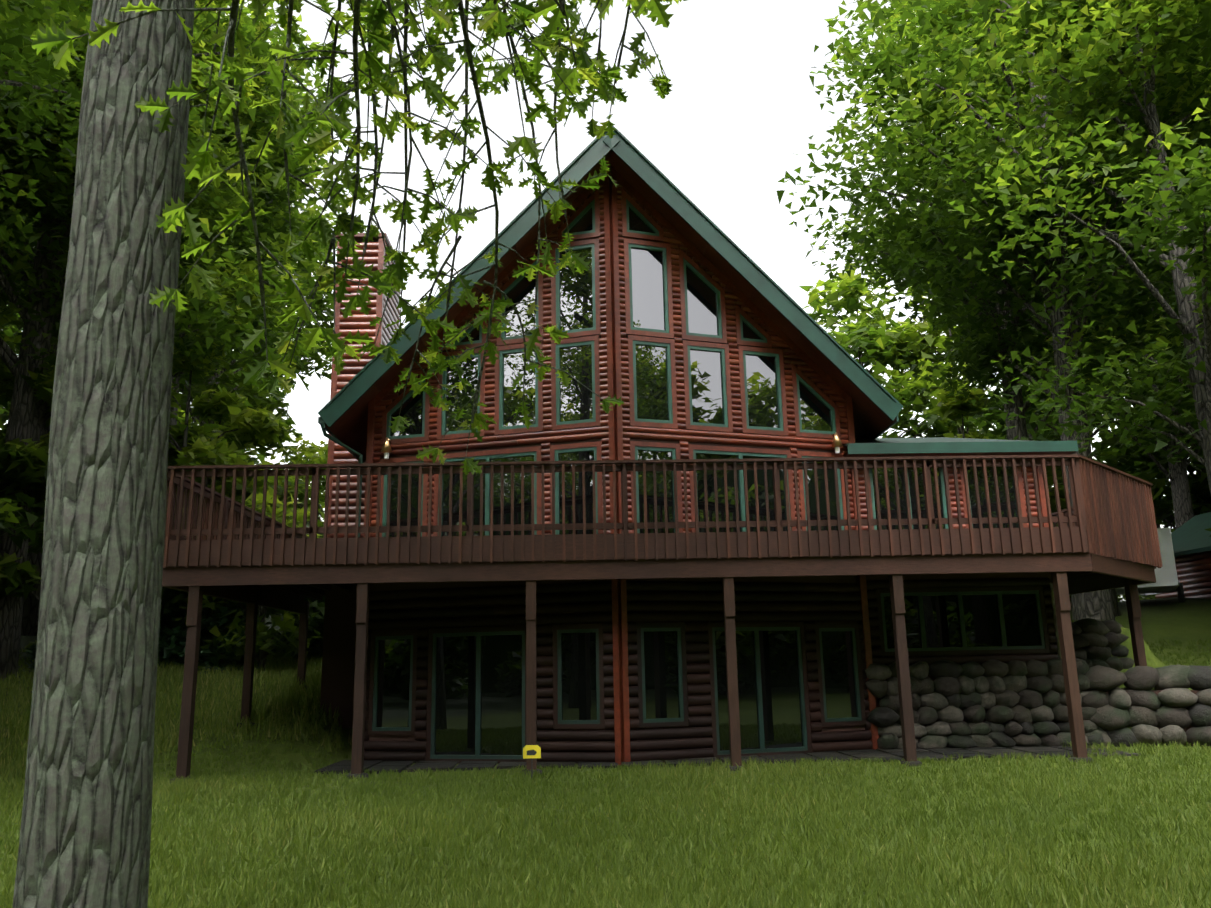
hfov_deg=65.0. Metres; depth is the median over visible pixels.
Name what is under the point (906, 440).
house roof shingles
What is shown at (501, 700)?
house window glass
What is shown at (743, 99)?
sky
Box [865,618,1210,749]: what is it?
stone retaining walls
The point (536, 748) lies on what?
yard sign panel
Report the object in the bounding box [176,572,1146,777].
deck posts
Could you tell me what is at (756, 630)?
house window frames
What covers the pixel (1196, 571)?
cabin wall backing
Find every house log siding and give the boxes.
[328,182,1038,562]
[364,577,1058,762]
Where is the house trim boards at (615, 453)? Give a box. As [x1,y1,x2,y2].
[327,165,1048,764]
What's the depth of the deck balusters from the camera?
14.18 m
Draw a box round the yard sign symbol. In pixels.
[527,750,536,754]
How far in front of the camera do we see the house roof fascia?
16.24 m
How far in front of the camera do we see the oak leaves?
4.96 m
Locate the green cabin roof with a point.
(1191, 536)
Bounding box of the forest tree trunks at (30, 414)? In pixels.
[0,0,1210,680]
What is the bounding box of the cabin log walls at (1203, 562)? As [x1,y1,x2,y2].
[1155,550,1210,598]
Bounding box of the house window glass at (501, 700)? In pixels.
[376,594,1040,754]
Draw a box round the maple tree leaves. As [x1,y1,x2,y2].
[0,0,1210,647]
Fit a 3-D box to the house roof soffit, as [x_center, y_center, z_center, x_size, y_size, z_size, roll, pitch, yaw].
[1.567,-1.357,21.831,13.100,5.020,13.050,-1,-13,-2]
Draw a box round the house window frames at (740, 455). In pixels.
[382,199,1022,536]
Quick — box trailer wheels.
[1115,583,1184,601]
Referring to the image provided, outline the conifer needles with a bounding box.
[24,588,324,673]
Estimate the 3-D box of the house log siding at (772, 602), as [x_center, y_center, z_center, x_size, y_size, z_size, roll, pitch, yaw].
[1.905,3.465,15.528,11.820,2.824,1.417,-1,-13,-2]
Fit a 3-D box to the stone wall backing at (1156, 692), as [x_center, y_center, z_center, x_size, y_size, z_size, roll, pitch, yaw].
[23.856,3.688,16.308,32.146,2.150,3.890,-2,-13,3]
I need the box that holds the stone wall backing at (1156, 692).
[1106,690,1200,745]
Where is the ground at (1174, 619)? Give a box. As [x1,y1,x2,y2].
[0,525,1210,907]
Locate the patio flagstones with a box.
[314,745,1139,773]
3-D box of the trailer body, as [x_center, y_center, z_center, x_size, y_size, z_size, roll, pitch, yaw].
[18.586,3.836,32.929,1.960,1.850,5.112,-8,-14,28]
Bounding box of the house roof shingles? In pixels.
[325,417,1025,444]
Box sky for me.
[0,0,1195,600]
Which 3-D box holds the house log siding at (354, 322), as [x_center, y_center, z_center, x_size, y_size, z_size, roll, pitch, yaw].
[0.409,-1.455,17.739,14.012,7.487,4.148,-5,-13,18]
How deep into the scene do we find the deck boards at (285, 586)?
14.10 m
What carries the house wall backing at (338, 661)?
on the ground at (1174, 619)
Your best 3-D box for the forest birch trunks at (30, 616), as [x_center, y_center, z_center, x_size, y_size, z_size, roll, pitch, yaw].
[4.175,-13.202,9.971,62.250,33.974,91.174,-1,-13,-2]
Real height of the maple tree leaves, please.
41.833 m
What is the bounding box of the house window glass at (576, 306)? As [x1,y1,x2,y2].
[386,207,1018,536]
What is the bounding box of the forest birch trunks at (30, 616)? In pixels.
[0,99,325,635]
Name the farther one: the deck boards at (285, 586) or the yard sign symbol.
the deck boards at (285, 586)
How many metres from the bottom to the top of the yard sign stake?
0.500 m
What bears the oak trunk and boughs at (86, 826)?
on the ground at (1174, 619)
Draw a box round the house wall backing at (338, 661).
[320,189,1058,762]
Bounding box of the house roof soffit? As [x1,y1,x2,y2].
[325,150,1072,462]
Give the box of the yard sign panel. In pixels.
[523,745,540,758]
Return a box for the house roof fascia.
[318,126,1077,536]
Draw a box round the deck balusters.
[163,458,1162,568]
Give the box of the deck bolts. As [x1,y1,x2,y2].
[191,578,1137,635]
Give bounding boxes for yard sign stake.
[531,744,532,777]
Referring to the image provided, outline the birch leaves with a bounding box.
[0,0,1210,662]
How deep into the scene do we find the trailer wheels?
31.28 m
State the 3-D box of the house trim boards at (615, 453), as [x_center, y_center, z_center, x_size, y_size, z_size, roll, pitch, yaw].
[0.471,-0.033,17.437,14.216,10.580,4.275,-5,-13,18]
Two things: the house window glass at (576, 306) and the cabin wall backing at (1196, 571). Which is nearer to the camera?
the house window glass at (576, 306)
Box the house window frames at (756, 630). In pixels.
[372,590,1045,758]
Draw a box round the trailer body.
[1115,528,1179,594]
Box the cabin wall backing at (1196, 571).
[1162,551,1210,595]
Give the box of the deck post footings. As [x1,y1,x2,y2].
[170,685,1092,782]
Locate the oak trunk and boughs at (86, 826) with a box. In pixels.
[12,0,665,907]
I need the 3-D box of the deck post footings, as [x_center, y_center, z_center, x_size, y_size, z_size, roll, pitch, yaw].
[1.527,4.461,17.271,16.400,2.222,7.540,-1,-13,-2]
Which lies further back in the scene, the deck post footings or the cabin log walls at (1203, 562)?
the cabin log walls at (1203, 562)
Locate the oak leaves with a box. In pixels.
[30,0,681,474]
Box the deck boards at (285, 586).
[162,454,1156,613]
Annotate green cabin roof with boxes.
[1171,512,1210,556]
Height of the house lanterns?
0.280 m
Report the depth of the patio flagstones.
14.66 m
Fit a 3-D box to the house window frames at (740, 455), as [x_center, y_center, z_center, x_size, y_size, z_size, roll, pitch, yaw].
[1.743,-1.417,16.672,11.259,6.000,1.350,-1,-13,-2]
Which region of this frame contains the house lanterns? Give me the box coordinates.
[381,432,842,452]
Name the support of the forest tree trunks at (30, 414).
on the ground at (1174, 619)

